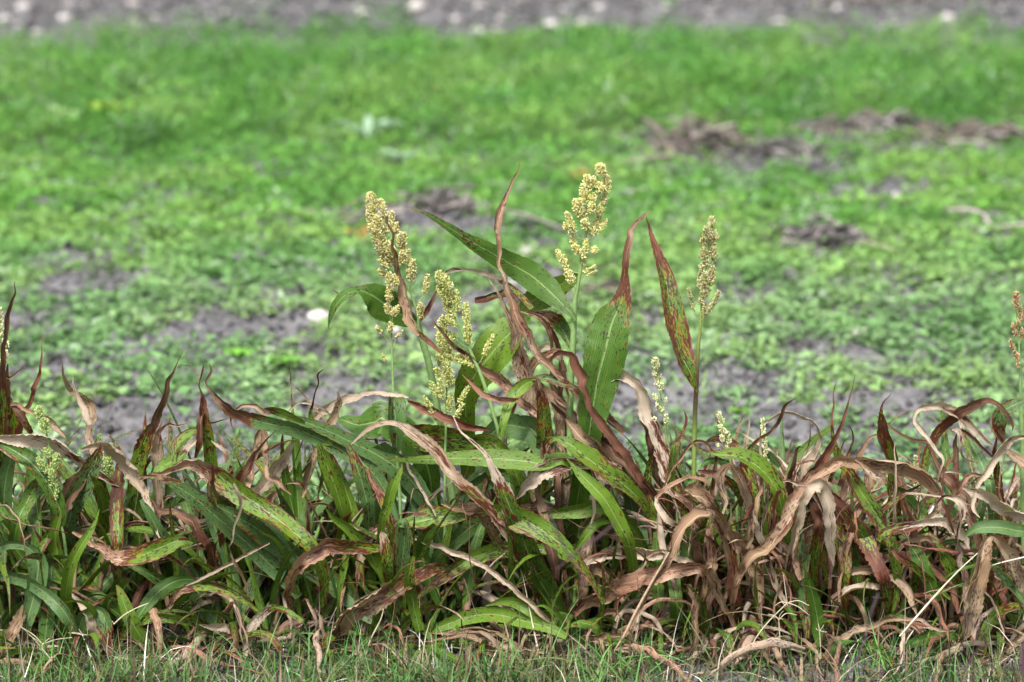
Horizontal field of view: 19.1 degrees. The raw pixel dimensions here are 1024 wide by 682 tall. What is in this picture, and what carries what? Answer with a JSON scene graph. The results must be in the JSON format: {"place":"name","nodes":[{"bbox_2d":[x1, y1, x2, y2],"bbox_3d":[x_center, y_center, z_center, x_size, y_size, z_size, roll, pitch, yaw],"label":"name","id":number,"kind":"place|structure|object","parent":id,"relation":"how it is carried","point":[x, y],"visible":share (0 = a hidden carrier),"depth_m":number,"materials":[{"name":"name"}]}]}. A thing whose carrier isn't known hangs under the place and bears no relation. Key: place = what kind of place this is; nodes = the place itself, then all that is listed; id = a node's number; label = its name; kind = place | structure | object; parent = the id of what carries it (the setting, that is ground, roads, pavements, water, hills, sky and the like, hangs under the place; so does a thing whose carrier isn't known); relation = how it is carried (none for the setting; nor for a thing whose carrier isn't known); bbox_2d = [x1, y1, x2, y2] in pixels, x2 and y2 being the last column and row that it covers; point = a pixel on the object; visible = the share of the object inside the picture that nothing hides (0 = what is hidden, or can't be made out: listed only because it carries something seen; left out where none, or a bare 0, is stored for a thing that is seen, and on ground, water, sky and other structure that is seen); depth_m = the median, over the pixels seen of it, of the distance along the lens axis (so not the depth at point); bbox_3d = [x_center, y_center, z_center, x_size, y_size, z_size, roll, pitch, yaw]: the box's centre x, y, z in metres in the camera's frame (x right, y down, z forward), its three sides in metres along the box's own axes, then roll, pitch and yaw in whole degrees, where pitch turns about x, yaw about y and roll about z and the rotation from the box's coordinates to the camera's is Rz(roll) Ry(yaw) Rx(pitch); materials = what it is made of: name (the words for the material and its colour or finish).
{"place":"outdoors","nodes":[
{"label":"outdoors","id":0,"kind":"place"},
{"bbox_2d":[0,579,1021,681],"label":"grass","id":1,"kind":"structure","parent":0,"point":[69,667],"depth_m":5.86,"materials":[{"name":"green plant"}]},
{"bbox_2d":[0,0,1023,681],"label":"ground","id":2,"kind":"structure","parent":0,"point":[126,416],"depth_m":9.71,"materials":[{"name":"soil"}]},
{"bbox_2d":[0,15,11,21],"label":"field stone","id":3,"kind":"object","parent":2,"relation":"on","point":[3,17],"visible":0.69,"depth_m":22.36,"materials":[{"name":"grey stone"}]},
{"bbox_2d":[16,3,29,11],"bbox_3d":[-3.781,-2.579,23.545,0.111,0.070,0.092,0,10,0],"label":"field stone","id":4,"kind":"object","parent":2,"relation":"on","point":[21,6],"visible":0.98,"depth_m":23.51,"materials":[{"name":"white stone"}]},
{"bbox_2d":[33,29,42,35],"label":"field stone","id":5,"kind":"object","parent":2,"relation":"on","point":[36,32],"visible":0.8,"depth_m":21.28,"materials":[{"name":"grey stone"}]},
{"bbox_2d":[21,627,71,655],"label":"grass seed stem","id":6,"kind":"object","parent":2,"relation":"on","point":[45,641],"visible":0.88,"depth_m":5.95,"materials":[{"name":"plant"}]},
{"bbox_2d":[58,16,70,20],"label":"field stone","id":7,"kind":"object","parent":2,"relation":"on","point":[64,18],"visible":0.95,"depth_m":22.36,"materials":[{"name":"white stone"}]},
{"bbox_2d":[63,2,72,5],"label":"field stone","id":8,"kind":"object","parent":2,"relation":"on","point":[67,3],"visible":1,"depth_m":23.90,"materials":[{"name":"grey stone"}]},
{"bbox_2d":[0,282,136,664],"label":"sorghum plant","id":9,"kind":"object","parent":2,"relation":"on","point":[11,425],"visible":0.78,"depth_m":6.08,"materials":[{"name":"green plant"}]},
{"bbox_2d":[44,106,94,118],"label":"broadleaf weed","id":10,"kind":"object","parent":2,"relation":"on","point":[62,111],"visible":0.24,"depth_m":15.59,"materials":[{"name":"green plant"}]},
{"bbox_2d":[0,336,166,653],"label":"sorghum plant","id":11,"kind":"object","parent":2,"relation":"on","point":[29,504],"visible":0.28,"depth_m":6.09,"materials":[{"name":"green plant"}]},
{"bbox_2d":[0,363,205,681],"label":"sorghum plant","id":12,"kind":"object","parent":2,"relation":"on","point":[67,501],"visible":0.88,"depth_m":6.04,"materials":[{"name":"green plant"}]},
{"bbox_2d":[112,603,147,623],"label":"grass seed stem","id":13,"kind":"object","parent":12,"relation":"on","point":[128,612],"visible":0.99,"depth_m":5.95,"materials":[{"name":"plant"}]},
{"bbox_2d":[83,101,137,120],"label":"broadleaf weed","id":14,"kind":"object","parent":2,"relation":"on","point":[108,105],"visible":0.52,"depth_m":15.40,"materials":[{"name":"green plant"}]},
{"bbox_2d":[106,633,125,664],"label":"grass seed stem","id":15,"kind":"object","parent":2,"relation":"on","point":[107,646],"visible":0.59,"depth_m":5.93,"materials":[{"name":"plant"}]},
{"bbox_2d":[0,352,254,681],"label":"sorghum plant","id":16,"kind":"object","parent":2,"relation":"on","point":[110,508],"visible":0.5,"depth_m":6.10,"materials":[{"name":"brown plant"}]},
{"bbox_2d":[125,0,139,6],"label":"field stone","id":17,"kind":"object","parent":2,"relation":"on","point":[132,2],"visible":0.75,"depth_m":23.89,"materials":[{"name":"grey stone"}]},
{"bbox_2d":[36,408,274,673],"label":"sorghum plant","id":18,"kind":"object","parent":2,"relation":"on","point":[175,579],"visible":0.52,"depth_m":6.10,"materials":[{"name":"green plant"}]},
{"bbox_2d":[95,364,340,657],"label":"sorghum plant","id":19,"kind":"object","parent":2,"relation":"on","point":[188,513],"visible":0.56,"depth_m":6.09,"materials":[{"name":"green plant"}]},
{"bbox_2d":[95,425,354,678],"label":"sorghum plant","id":20,"kind":"object","parent":2,"relation":"on","point":[259,596],"visible":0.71,"depth_m":6.10,"materials":[{"name":"green plant"}]},
{"bbox_2d":[222,348,257,361],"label":"broadleaf weed","id":21,"kind":"object","parent":2,"relation":"on","point":[235,352],"visible":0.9,"depth_m":9.06,"materials":[{"name":"green plant"}]},
{"bbox_2d":[139,366,413,681],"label":"sorghum plant","id":22,"kind":"object","parent":2,"relation":"on","point":[273,517],"visible":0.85,"depth_m":6.06,"materials":[{"name":"green plant"}]},
{"bbox_2d":[263,355,305,366],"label":"broadleaf weed","id":23,"kind":"object","parent":2,"relation":"on","point":[286,359],"visible":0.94,"depth_m":8.96,"materials":[{"name":"green plant"}]},
{"bbox_2d":[307,309,328,324],"bbox_3d":[-0.627,-0.074,9.888,0.074,0.063,0.068,5,12,27],"label":"field stone","id":24,"kind":"object","parent":2,"relation":"on","point":[312,315],"visible":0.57,"depth_m":9.87,"materials":[{"name":"white stone"}]},
{"bbox_2d":[200,290,442,669],"bbox_3d":[-0.312,0.258,6.172,0.592,0.728,0.604,4,11,23],"label":"sorghum plant","id":25,"kind":"object","parent":2,"relation":"on","point":[337,486],"visible":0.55,"depth_m":6.10,"materials":[{"name":"green plant"}]},
{"bbox_2d":[308,198,404,230],"bbox_3d":[-0.609,-0.510,11.997,0.298,0.129,0.322,-5,11,-25],"label":"plant residue","id":26,"kind":"object","parent":2,"relation":"on","point":[355,219],"visible":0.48,"depth_m":11.94,"materials":[{"name":"plant"}]},
{"bbox_2d":[357,9,371,16],"bbox_3d":[-1.128,-2.496,23.176,0.120,0.060,0.077,0,10,0],"label":"field stone","id":27,"kind":"object","parent":2,"relation":"on","point":[368,12],"visible":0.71,"depth_m":23.16,"materials":[{"name":"grey stone"}]},
{"bbox_2d":[330,115,403,141],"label":"broadleaf weed","id":28,"kind":"object","parent":2,"relation":"on","point":[367,122],"visible":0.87,"depth_m":14.68,"materials":[{"name":"green plant"}]},
{"bbox_2d":[366,609,383,657],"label":"dry grass stem","id":29,"kind":"object","parent":2,"relation":"on","point":[374,632],"visible":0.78,"depth_m":5.94,"materials":[{"name":"plant"}]},
{"bbox_2d":[205,208,553,655],"bbox_3d":[-0.166,0.171,6.138,0.671,0.913,0.620,5,12,26],"label":"sorghum plant","id":30,"kind":"object","parent":2,"relation":"on","point":[389,304],"visible":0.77,"depth_m":6.07,"materials":[{"name":"green plant"}]},
{"bbox_2d":[390,327,403,336],"bbox_3d":[-0.358,-0.029,9.422,0.039,0.032,0.041,-9,14,-42],"label":"field stone","id":31,"kind":"object","parent":2,"relation":"on","point":[396,330],"visible":0.61,"depth_m":9.41,"materials":[{"name":"white stone"}]},
{"bbox_2d":[378,149,421,161],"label":"broadleaf weed","id":32,"kind":"object","parent":2,"relation":"on","point":[398,155],"visible":1,"depth_m":13.93,"materials":[{"name":"green plant"}]},
{"bbox_2d":[407,1,427,12],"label":"field stone","id":33,"kind":"object","parent":2,"relation":"on","point":[418,6],"visible":0.89,"depth_m":23.37,"materials":[{"name":"white stone"}]},
{"bbox_2d":[289,318,567,681],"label":"sorghum plant","id":34,"kind":"object","parent":2,"relation":"on","point":[385,594],"visible":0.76,"depth_m":6.11,"materials":[{"name":"green plant"}]},
{"bbox_2d":[379,182,496,217],"bbox_3d":[-0.252,-0.577,12.369,0.617,0.131,0.452,-6,12,-30],"label":"plant residue","id":35,"kind":"object","parent":2,"relation":"on","point":[438,197],"visible":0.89,"depth_m":12.33,"materials":[{"name":"plant"}]},
{"bbox_2d":[450,16,463,22],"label":"field stone","id":36,"kind":"object","parent":2,"relation":"on","point":[455,18],"visible":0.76,"depth_m":22.36,"materials":[{"name":"grey stone"}]},
{"bbox_2d":[470,28,484,32],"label":"field stone","id":37,"kind":"object","parent":2,"relation":"on","point":[479,30],"visible":0.53,"depth_m":21.44,"materials":[{"name":"grey stone"}]},
{"bbox_2d":[350,191,620,660],"bbox_3d":[-0.059,0.151,6.183,0.563,0.933,0.616,-7,12,-34],"label":"sorghum plant","id":38,"kind":"object","parent":2,"relation":"on","point":[498,357],"visible":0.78,"depth_m":6.12,"materials":[{"name":"green plant"}]},
{"bbox_2d":[496,16,503,20],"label":"field stone","id":39,"kind":"object","parent":2,"relation":"on","point":[499,18],"visible":0.63,"depth_m":22.52,"materials":[{"name":"grey stone"}]},
{"bbox_2d":[351,267,652,667],"bbox_3d":[0.048,0.233,6.178,0.687,0.787,0.554,-9,14,-41],"label":"sorghum plant","id":40,"kind":"object","parent":2,"relation":"on","point":[533,430],"visible":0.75,"depth_m":6.09,"materials":[{"name":"green plant"}]},
{"bbox_2d":[0,42,1023,545],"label":"weeds","id":41,"kind":"object","parent":2,"relation":"on","point":[20,230],"visible":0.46,"depth_m":11.35,"materials":[{"name":"green plant"}]},
{"bbox_2d":[0,0,1023,157],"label":"tall weeds","id":42,"kind":"object","parent":2,"relation":"on","point":[713,61],"visible":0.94,"depth_m":16.93,"materials":[{"name":"green plant"}]},
{"bbox_2d":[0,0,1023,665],"bbox_3d":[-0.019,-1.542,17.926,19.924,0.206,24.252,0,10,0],"label":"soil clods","id":43,"kind":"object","parent":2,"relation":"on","point":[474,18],"visible":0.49,"depth_m":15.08,"materials":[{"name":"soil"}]},
{"bbox_2d":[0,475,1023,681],"bbox_3d":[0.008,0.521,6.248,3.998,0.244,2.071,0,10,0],"label":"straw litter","id":44,"kind":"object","parent":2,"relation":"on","point":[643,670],"visible":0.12,"depth_m":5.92,"materials":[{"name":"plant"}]},
{"bbox_2d":[508,280,517,286],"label":"field stone","id":45,"kind":"object","parent":2,"relation":"on","point":[514,283],"visible":0.33,"depth_m":10.62,"materials":[{"name":"white stone"}]},
{"bbox_2d":[518,246,533,257],"bbox_3d":[0.052,-0.320,11.043,0.064,0.050,0.043,0,10,0],"label":"field stone","id":46,"kind":"object","parent":2,"relation":"on","point":[525,250],"visible":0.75,"depth_m":11.03,"materials":[{"name":"white stone"}]},
{"bbox_2d":[504,210,563,228],"bbox_3d":[0.090,-0.474,11.826,0.028,0.033,0.449,-7,13,-35],"label":"dead stick","id":47,"kind":"object","parent":2,"relation":"on","point":[532,217],"visible":0.83,"depth_m":11.84,"materials":[{"name":"wood"}]},
{"bbox_2d":[354,157,728,681],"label":"sorghum plant","id":48,"kind":"object","parent":2,"relation":"on","point":[603,501],"visible":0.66,"depth_m":6.05,"materials":[{"name":"green plant"}]},
{"bbox_2d":[387,162,700,668],"bbox_3d":[0.117,0.129,6.138,0.653,0.995,0.556,4,11,19],"label":"sorghum plant","id":49,"kind":"object","parent":2,"relation":"on","point":[604,355],"visible":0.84,"depth_m":6.07,"materials":[{"name":"green plant"}]},
{"bbox_2d":[543,20,561,25],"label":"field stone","id":50,"kind":"object","parent":2,"relation":"on","point":[551,22],"visible":0.49,"depth_m":21.79,"materials":[{"name":"white stone"}]},
{"bbox_2d":[547,508,587,586],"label":"purple grass stem","id":51,"kind":"object","parent":2,"relation":"on","point":[565,549],"visible":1,"depth_m":4.63,"materials":[{"name":"plant"}]},
{"bbox_2d":[576,19,590,26],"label":"field stone","id":52,"kind":"object","parent":2,"relation":"on","point":[582,22],"visible":0.41,"depth_m":21.71,"materials":[{"name":"grey stone"}]},
{"bbox_2d":[591,4,604,8],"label":"field stone","id":53,"kind":"object","parent":2,"relation":"on","point":[599,6],"visible":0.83,"depth_m":23.77,"materials":[{"name":"grey stone"}]},
{"bbox_2d":[566,278,654,307],"bbox_3d":[0.319,-0.168,10.239,0.335,0.086,0.261,0,10,0],"label":"plant residue","id":54,"kind":"object","parent":2,"relation":"on","point":[607,284],"visible":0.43,"depth_m":10.17,"materials":[{"name":"plant"}]},
{"bbox_2d":[614,552,669,650],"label":"dry grass stem","id":55,"kind":"object","parent":2,"relation":"on","point":[639,605],"visible":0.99,"depth_m":5.88,"materials":[{"name":"plant"}]},
{"bbox_2d":[624,154,673,162],"bbox_3d":[0.633,-0.842,14.004,0.297,0.029,0.027,-9,13,-40],"label":"dead stick","id":56,"kind":"object","parent":2,"relation":"on","point":[663,156],"visible":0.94,"depth_m":14.00,"materials":[{"name":"brown wood"}]},
{"bbox_2d":[637,115,674,155],"bbox_3d":[0.716,-0.999,14.807,0.052,0.075,1.445,-1,10,-5],"label":"dead stick","id":57,"kind":"object","parent":2,"relation":"on","point":[651,124],"visible":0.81,"depth_m":15.04,"materials":[{"name":"wood"}]},
{"bbox_2d":[520,350,812,668],"bbox_3d":[0.312,0.305,6.184,0.593,0.634,0.690,0,10,0],"label":"sorghum plant","id":58,"kind":"object","parent":2,"relation":"on","point":[636,486],"visible":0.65,"depth_m":6.08,"materials":[{"name":"green plant"}]},
{"bbox_2d":[548,215,812,665],"bbox_3d":[0.355,0.169,6.223,0.576,0.884,0.722,0,10,0],"label":"sorghum plant","id":59,"kind":"object","parent":2,"relation":"on","point":[677,326],"visible":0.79,"depth_m":6.05,"materials":[{"name":"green plant"}]},
{"bbox_2d":[613,113,770,159],"bbox_3d":[0.878,-0.989,14.477,0.794,0.186,0.852,0,10,0],"label":"plant residue","id":60,"kind":"object","parent":2,"relation":"on","point":[684,142],"visible":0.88,"depth_m":14.43,"materials":[{"name":"plant"}]},
{"bbox_2d":[728,407,748,414],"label":"broadleaf weed","id":61,"kind":"object","parent":2,"relation":"on","point":[738,412],"visible":1,"depth_m":8.17,"materials":[{"name":"green plant"}]},
{"bbox_2d":[618,405,887,667],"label":"sorghum plant","id":62,"kind":"object","parent":2,"relation":"on","point":[764,468],"visible":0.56,"depth_m":6.06,"materials":[{"name":"brown plant"}]},
{"bbox_2d":[771,19,787,24],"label":"field stone","id":63,"kind":"object","parent":2,"relation":"on","point":[781,22],"visible":0.7,"depth_m":22.08,"materials":[{"name":"grey stone"}]},
{"bbox_2d":[698,131,861,166],"bbox_3d":[1.250,-0.897,14.145,0.752,0.125,0.592,1,10,7],"label":"plant residue","id":64,"kind":"object","parent":2,"relation":"on","point":[793,150],"visible":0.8,"depth_m":14.16,"materials":[{"name":"plant"}]},
{"bbox_2d":[619,398,941,675],"bbox_3d":[0.481,0.356,6.185,0.646,0.536,0.739,-4,11,-19],"label":"sorghum plant","id":65,"kind":"object","parent":2,"relation":"on","point":[752,493],"visible":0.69,"depth_m":6.06,"materials":[{"name":"brown plant"}]},
{"bbox_2d":[753,575,809,641],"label":"grass seed stem","id":66,"kind":"object","parent":2,"relation":"on","point":[781,608],"visible":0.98,"depth_m":5.95,"materials":[{"name":"plant"}]},
{"bbox_2d":[768,611,795,657],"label":"grass seed stem","id":67,"kind":"object","parent":2,"relation":"on","point":[779,625],"visible":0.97,"depth_m":5.96,"materials":[{"name":"plant"}]},
{"bbox_2d":[782,143,832,149],"bbox_3d":[1.373,-0.911,14.348,0.366,0.038,0.060,-9,14,-40],"label":"dead stick","id":68,"kind":"object","parent":2,"relation":"on","point":[823,145],"visible":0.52,"depth_m":14.42,"materials":[{"name":"wood"}]},
{"bbox_2d":[738,212,886,252],"bbox_3d":[1.200,-0.415,11.456,0.530,0.137,0.542,-7,12,-33],"label":"plant residue","id":69,"kind":"object","parent":2,"relation":"on","point":[808,232],"visible":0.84,"depth_m":11.39,"materials":[{"name":"plant"}]},
{"bbox_2d":[816,623,823,670],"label":"grass seed stem","id":70,"kind":"object","parent":2,"relation":"on","point":[820,641],"visible":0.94,"depth_m":5.96,"materials":[{"name":"plant"}]},
{"bbox_2d":[691,377,965,674],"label":"sorghum plant","id":71,"kind":"object","parent":2,"relation":"on","point":[800,562],"visible":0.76,"depth_m":6.05,"materials":[{"name":"brown plant"}]},
{"bbox_2d":[720,0,967,7],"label":"plant residue","id":72,"kind":"object","parent":2,"relation":"on","point":[903,2],"visible":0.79,"depth_m":24.09,"materials":[{"name":"plant"}]},
{"bbox_2d":[750,107,962,142],"bbox_3d":[1.795,-1.094,15.163,1.194,0.148,0.704,0,10,0],"label":"plant residue","id":73,"kind":"object","parent":2,"relation":"on","point":[894,118],"visible":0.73,"depth_m":15.08,"materials":[{"name":"plant"}]},
{"bbox_2d":[852,327,868,335],"bbox_3d":[1.092,-0.025,9.543,0.060,0.035,0.040,0,10,0],"label":"field stone","id":74,"kind":"object","parent":2,"relation":"on","point":[853,331],"visible":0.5,"depth_m":9.53,"materials":[{"name":"grey stone"}]},
{"bbox_2d":[844,593,878,681],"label":"purple grass stem","id":75,"kind":"object","parent":2,"relation":"on","point":[864,637],"visible":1,"depth_m":4.76,"materials":[{"name":"plant"}]},
{"bbox_2d":[742,410,986,681],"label":"sorghum plant","id":76,"kind":"object","parent":2,"relation":"on","point":[852,558],"visible":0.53,"depth_m":6.09,"materials":[{"name":"brown plant"}]},
{"bbox_2d":[716,383,1023,676],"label":"sorghum plant","id":77,"kind":"object","parent":2,"relation":"on","point":[869,550],"visible":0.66,"depth_m":6.05,"materials":[{"name":"brown plant"}]},
{"bbox_2d":[857,238,895,250],"bbox_3d":[1.339,-0.360,11.278,0.038,0.019,0.397,-4,11,-21],"label":"dead stick","id":78,"kind":"object","parent":2,"relation":"on","point":[866,241],"visible":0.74,"depth_m":11.23,"materials":[{"name":"wood"}]},
{"bbox_2d":[889,192,900,202],"bbox_3d":[1.601,-0.597,12.736,0.060,0.058,0.041,-6,12,-28],"label":"field stone","id":79,"kind":"object","parent":2,"relation":"on","point":[896,195],"visible":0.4,"depth_m":12.72,"materials":[{"name":"white stone"}]},
{"bbox_2d":[805,398,1023,681],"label":"sorghum plant","id":80,"kind":"object","parent":2,"relation":"on","point":[909,503],"visible":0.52,"depth_m":6.08,"materials":[{"name":"brown plant"}]},
{"bbox_2d":[991,557,1023,565],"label":"dry grass stem","id":81,"kind":"object","parent":80,"relation":"on","point":[1009,560],"visible":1,"depth_m":5.95,"materials":[{"name":"plant"}]},
{"bbox_2d":[831,391,1023,677],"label":"sorghum plant","id":82,"kind":"object","parent":2,"relation":"on","point":[953,485],"visible":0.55,"depth_m":6.09,"materials":[{"name":"brown plant"}]},
{"bbox_2d":[899,553,977,636],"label":"dry grass stem","id":83,"kind":"object","parent":2,"relation":"on","point":[924,607],"visible":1,"depth_m":5.88,"materials":[{"name":"plant"}]},
{"bbox_2d":[939,13,955,20],"bbox_3d":[3.218,-2.389,22.481,0.122,0.066,0.097,0,10,0],"label":"field stone","id":84,"kind":"object","parent":2,"relation":"on","point":[947,16],"visible":0.75,"depth_m":22.45,"materials":[{"name":"white stone"}]},
{"bbox_2d":[872,117,1023,150],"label":"plant residue","id":85,"kind":"object","parent":2,"relation":"on","point":[984,131],"visible":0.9,"depth_m":14.77,"materials":[{"name":"plant"}]},
{"bbox_2d":[880,290,1023,662],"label":"sorghum plant","id":86,"kind":"object","parent":2,"relation":"on","point":[1013,583],"visible":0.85,"depth_m":6.05,"materials":[{"name":"brown plant"}]},
{"bbox_2d":[955,609,993,681],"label":"purple grass stem","id":87,"kind":"object","parent":2,"relation":"on","point":[968,617],"visible":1,"depth_m":4.76,"materials":[{"name":"plant"}]},
{"bbox_2d":[947,208,1023,228],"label":"dead stick","id":88,"kind":"object","parent":2,"relation":"on","point":[984,216],"visible":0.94,"depth_m":11.96,"materials":[{"name":"wood"}]},
{"bbox_2d":[1021,639,1023,681],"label":"purple grass stem","id":89,"kind":"object","parent":2,"relation":"on","point":[1022,659],"visible":1,"depth_m":4.87,"materials":[{"name":"purple plant"}]},
{"bbox_2d":[556,521,615,569],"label":"purple grass stem","id":90,"kind":"object","parent":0,"point":[592,541],"visible":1,"depth_m":4.63,"materials":[{"name":"plant"}]}
]}

